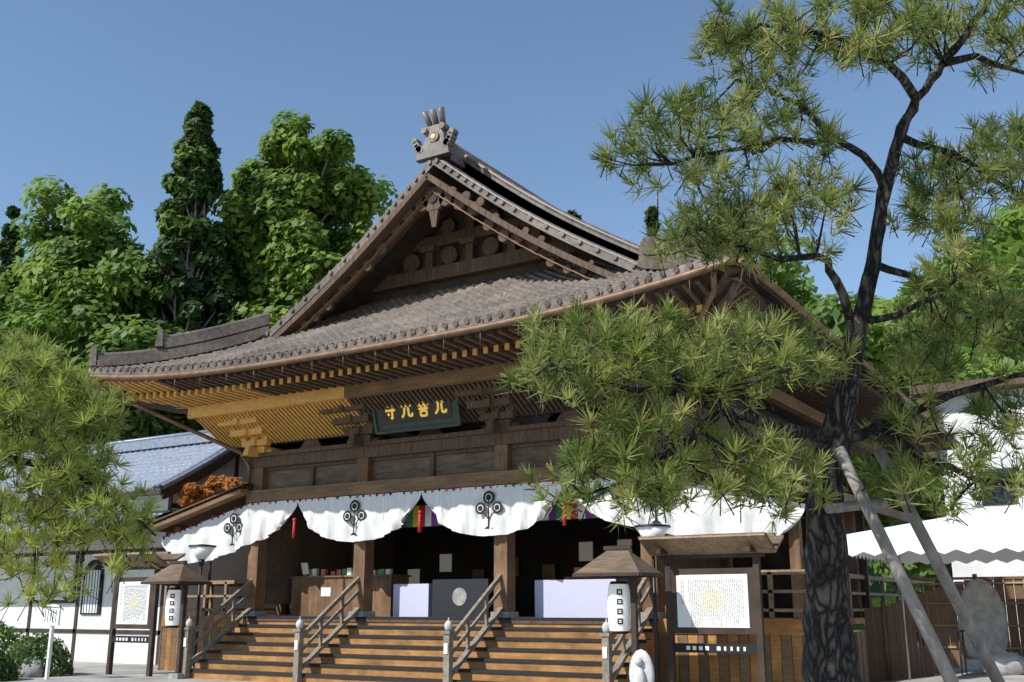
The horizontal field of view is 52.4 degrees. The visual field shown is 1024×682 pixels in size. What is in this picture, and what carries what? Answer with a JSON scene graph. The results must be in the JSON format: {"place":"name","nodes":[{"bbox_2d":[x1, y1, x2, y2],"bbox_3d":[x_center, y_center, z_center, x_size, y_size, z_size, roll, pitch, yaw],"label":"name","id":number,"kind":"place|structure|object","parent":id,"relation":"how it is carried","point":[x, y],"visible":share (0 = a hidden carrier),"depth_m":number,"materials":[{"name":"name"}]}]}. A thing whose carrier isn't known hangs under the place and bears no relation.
{"place":"outdoors","nodes":[
{"label":"outdoors","id":0,"kind":"place"},
{"bbox_2d":[0,430,275,664],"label":"white building","id":1,"kind":"structure","parent":0,"point":[169,464],"depth_m":32.83,"materials":[{"name":"paint"}]},
{"bbox_2d":[181,574,659,681],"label":"temple stairs","id":2,"kind":"structure","parent":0,"point":[318,649],"depth_m":22.27,"materials":[{"name":"brown wood"}]},
{"bbox_2d":[0,614,1023,681],"bbox_3d":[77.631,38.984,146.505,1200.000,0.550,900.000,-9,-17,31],"label":"ground","id":3,"kind":"structure","parent":0,"point":[96,672],"depth_m":24.37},
{"bbox_2d":[0,650,18,681],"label":"shrub","id":4,"kind":"object","parent":3,"relation":"on","point":[9,670],"visible":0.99,"depth_m":23.67,"materials":[{"name":"green plant"}]},
{"bbox_2d":[0,205,24,277],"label":"conifer tree","id":5,"kind":"object","parent":3,"relation":"on","point":[8,241],"visible":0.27,"depth_m":65.18,"materials":[{"name":"green plant"}]},
{"bbox_2d":[0,620,24,650],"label":"shrub","id":6,"kind":"object","parent":3,"relation":"on","point":[7,634],"visible":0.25,"depth_m":26.54,"materials":[{"name":"green plant"}]},
{"bbox_2d":[5,631,73,676],"bbox_3d":[-11.697,7.721,25.654,1.852,1.115,1.688,-9,-17,31],"label":"shrub","id":7,"kind":"object","parent":3,"relation":"on","point":[60,654],"visible":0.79,"depth_m":25.29,"materials":[{"name":"green plant"}]},
{"bbox_2d":[0,268,103,453],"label":"broadleaf tree","id":8,"kind":"object","parent":3,"relation":"on","point":[22,313],"visible":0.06,"depth_m":49.29,"materials":[{"name":"green plant"}]},
{"bbox_2d":[42,604,63,679],"bbox_3d":[-10.779,7.006,24.229,0.680,1.680,0.135,-9,-17,31],"label":"sign","id":9,"kind":"object","parent":3,"relation":"on","point":[47,619],"visible":0.88,"depth_m":24.25,"materials":[{"name":"white"}]},
{"bbox_2d":[0,325,165,622],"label":"pine boughs","id":10,"kind":"object","parent":3,"relation":"on","point":[80,469],"visible":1,"depth_m":13.79,"materials":[{"name":"green plant"}]},
{"bbox_2d":[0,175,173,333],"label":"broadleaf tree","id":11,"kind":"object","parent":3,"relation":"on","point":[86,237],"visible":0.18,"depth_m":56.27,"materials":[{"name":"green plant"}]},
{"bbox_2d":[0,245,205,451],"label":"broadleaf tree","id":12,"kind":"object","parent":3,"relation":"on","point":[82,339],"visible":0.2,"depth_m":51.18,"materials":[{"name":"green plant"}]},
{"bbox_2d":[93,551,185,676],"bbox_3d":[-9.405,6.773,25.877,2.240,2.950,1.064,-9,-17,31],"label":"signboard","id":13,"kind":"object","parent":3,"relation":"on","point":[135,605],"visible":0.98,"depth_m":25.84,"materials":[{"name":"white wood"}]},
{"bbox_2d":[140,561,211,678],"bbox_3d":[-8.069,6.625,24.809,1.360,2.705,1.040,-9,-17,31],"label":"lantern","id":14,"kind":"object","parent":3,"relation":"on","point":[179,573],"visible":1,"depth_m":24.70,"materials":[{"name":"brown wood"}]},
{"bbox_2d":[116,100,243,434],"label":"tall cedar tree","id":15,"kind":"object","parent":3,"relation":"on","point":[188,249],"visible":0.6,"depth_m":54.88,"materials":[{"name":"green plant"}]},
{"bbox_2d":[188,544,216,667],"bbox_3d":[-7.762,6.626,25.707,0.700,3.150,0.700,-9,-17,31],"label":"lamp","id":16,"kind":"object","parent":3,"relation":"on","point":[202,552],"visible":0.87,"depth_m":25.82,"materials":[{"name":"grey metal"}]},
{"bbox_2d":[177,475,245,614],"bbox_3d":[-9.104,6.781,31.128,2.284,5.552,2.018,7,-16,-24],"label":"maple tree","id":17,"kind":"object","parent":3,"relation":"on","point":[194,491],"visible":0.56,"depth_m":31.14,"materials":[{"name":"orange plant"}]},
{"bbox_2d":[150,237,324,430],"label":"broadleaf tree","id":18,"kind":"object","parent":3,"relation":"on","point":[244,310],"visible":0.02,"depth_m":55.44,"materials":[{"name":"green plant"}]},
{"bbox_2d":[225,167,252,318],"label":"cedar tree","id":19,"kind":"object","parent":3,"relation":"on","point":[243,174],"visible":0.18,"depth_m":58.56,"materials":[{"name":"green plant"}]},
{"bbox_2d":[209,109,398,319],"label":"bright broadleaf tree","id":20,"kind":"object","parent":3,"relation":"on","point":[304,189],"visible":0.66,"depth_m":58.56,"materials":[{"name":"green plant"}]},
{"bbox_2d":[88,143,898,435],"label":"temple roof","id":21,"kind":"structure","parent":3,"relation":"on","point":[354,317],"depth_m":25.77,"materials":[{"name":"grey tile"}]},
{"bbox_2d":[411,106,458,163],"bbox_3d":[-1.958,-5.255,26.364,1.330,1.334,0.398,-9,-17,31],"label":"roof ornament","id":22,"kind":"object","parent":21,"relation":"on","point":[439,141],"visible":1,"depth_m":26.26,"materials":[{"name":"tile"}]},
{"bbox_2d":[300,186,595,325],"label":"gable","id":23,"kind":"structure","parent":21,"relation":"attached to","point":[458,248],"depth_m":26.91,"materials":[{"name":"brown wood"}]},
{"bbox_2d":[89,253,957,459],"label":"roof eaves","id":24,"kind":"object","parent":21,"relation":"attached to","point":[265,409],"visible":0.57,"depth_m":24.02,"materials":[{"name":"brown wood"}]},
{"bbox_2d":[82,255,961,489],"bbox_3d":[2.071,3.271,30.833,17.850,3.009,21.577,-9,-17,31],"label":"roof edge","id":25,"kind":"object","parent":24,"relation":"attached to","point":[779,292],"visible":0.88,"depth_m":21.25,"materials":[{"name":"brown wood"}]},
{"bbox_2d":[8,646,1023,677],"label":"rocks","id":26,"kind":"object","parent":3,"relation":"on","point":[1009,663],"visible":0.52,"depth_m":17.02,"materials":[{"name":"stone"}]},
{"bbox_2d":[567,209,582,219],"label":"conifer tree","id":27,"kind":"object","parent":3,"relation":"on","point":[572,212],"depth_m":55.86,"materials":[{"name":"green plant"}]},
{"bbox_2d":[572,545,663,655],"bbox_3d":[1.938,5.070,18.753,1.360,2.705,1.040,-9,-17,31],"label":"lantern","id":28,"kind":"object","parent":3,"relation":"on","point":[618,562],"visible":1,"depth_m":18.68,"materials":[{"name":"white wood"}]},
{"bbox_2d":[629,649,654,681],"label":"jizo statue","id":29,"kind":"object","parent":3,"relation":"on","point":[641,668],"visible":1,"depth_m":17.60,"materials":[{"name":"stone"}]},
{"bbox_2d":[643,205,661,236],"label":"conifer tree","id":30,"kind":"object","parent":3,"relation":"on","point":[651,213],"visible":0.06,"depth_m":59.59,"materials":[{"name":"green plant"}]},
{"bbox_2d":[635,524,670,681],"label":"lamp","id":31,"kind":"object","parent":3,"relation":"on","point":[643,530],"visible":0.72,"depth_m":19.46,"materials":[{"name":"grey metal"}]},
{"bbox_2d":[638,532,783,681],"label":"signboard","id":32,"kind":"object","parent":3,"relation":"on","point":[715,601],"visible":1,"depth_m":18.76,"materials":[{"name":"brown wood"}]},
{"bbox_2d":[490,0,1023,681],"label":"pine tree","id":33,"kind":"object","parent":3,"relation":"on","point":[662,346],"visible":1,"depth_m":7.79,"materials":[{"name":"green plant"}]},
{"bbox_2d":[824,446,1004,681],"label":"tree support poles","id":34,"kind":"object","parent":33,"relation":"attached to","point":[865,504],"visible":0.92,"depth_m":7.96,"materials":[{"name":"grey wood"}]},
{"bbox_2d":[743,218,979,475],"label":"broadleaf tree","id":35,"kind":"object","parent":3,"relation":"on","point":[831,313],"visible":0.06,"depth_m":58.39,"materials":[{"name":"green plant"}]},
{"bbox_2d":[863,363,931,630],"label":"tree","id":36,"kind":"object","parent":3,"relation":"on","point":[867,526],"depth_m":72.55,"materials":[{"name":"green plant"}]},
{"bbox_2d":[794,194,1023,613],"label":"hill forest","id":37,"kind":"object","parent":3,"relation":"on","point":[1009,246],"visible":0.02,"depth_m":143.93,"materials":[{"name":"green plant"}]},
{"bbox_2d":[868,453,952,613],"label":"tree","id":38,"kind":"object","parent":3,"relation":"on","point":[924,571],"visible":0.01,"depth_m":58.30,"materials":[{"name":"green plant"}]},
{"bbox_2d":[843,351,1021,633],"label":"tree","id":39,"kind":"object","parent":3,"relation":"on","point":[978,373],"visible":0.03,"depth_m":64.96,"materials":[{"name":"green plant"}]},
{"bbox_2d":[846,503,1023,679],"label":"tent canopy","id":40,"kind":"object","parent":3,"relation":"on","point":[984,536],"visible":0.66,"depth_m":16.59,"materials":[{"name":"white fabric"},{"name":"metal"}]},
{"bbox_2d":[915,629,967,676],"bbox_3d":[7.153,5.193,17.305,0.700,0.752,0.450,-9,-17,31],"label":"table","id":41,"kind":"object","parent":3,"relation":"on","point":[946,630],"visible":0.89,"depth_m":17.27,"materials":[{"name":"grey metal"}]},
{"bbox_2d":[864,574,1023,681],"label":"wooden fence","id":42,"kind":"object","parent":3,"relation":"on","point":[884,633],"visible":0.56,"depth_m":20.81,"materials":[{"name":"brown wood"}]},
{"bbox_2d":[958,578,1007,668],"bbox_3d":[8.499,5.099,18.773,0.840,1.596,0.400,-9,-17,31],"label":"stone monument","id":43,"kind":"object","parent":3,"relation":"on","point":[982,600],"visible":0.55,"depth_m":18.70,"materials":[{"name":"grey stone"}]},
{"bbox_2d":[0,0,1023,302],"label":"sky","id":44,"kind":"structure","parent":0,"point":[93,92],"materials":[{"name":"blue"}]},
{"bbox_2d":[151,450,940,681],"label":"wooden veranda","id":45,"kind":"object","parent":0,"point":[784,638],"depth_m":22.60,"materials":[{"name":"brown wood"}]},
{"bbox_2d":[289,497,665,617],"bbox_3d":[-0.286,5.495,26.269,10.600,2.820,5.080,-9,-17,31],"label":"temple interior","id":46,"kind":"object","parent":45,"relation":"on","point":[313,593],"visible":0.35,"depth_m":24.65,"materials":[{"name":"brown wood"}]},
{"bbox_2d":[170,394,862,618],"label":"temple facade","id":47,"kind":"structure","parent":45,"relation":"on","point":[335,467],"depth_m":26.10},
{"bbox_2d":[372,397,461,434],"bbox_3d":[-2.221,1.559,24.180,2.470,1.031,0.487,-9,-17,31],"label":"name plaque","id":48,"kind":"object","parent":47,"relation":"attached to","point":[428,416],"visible":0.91,"depth_m":24.10,"materials":[{"name":"green wood"}]},
{"bbox_2d":[161,473,804,562],"bbox_3d":[-2.078,4.152,23.897,17.750,1.531,0.252,-9,-17,31],"label":"curtain","id":49,"kind":"object","parent":47,"relation":"hanging from","point":[497,509],"visible":0.82,"depth_m":23.64,"materials":[{"name":"white fabric"}]},
{"bbox_2d":[909,377,1023,645],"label":"white building","id":50,"kind":"structure","parent":0,"point":[996,568],"depth_m":40.96,"materials":[{"name":"paint"}]}
]}

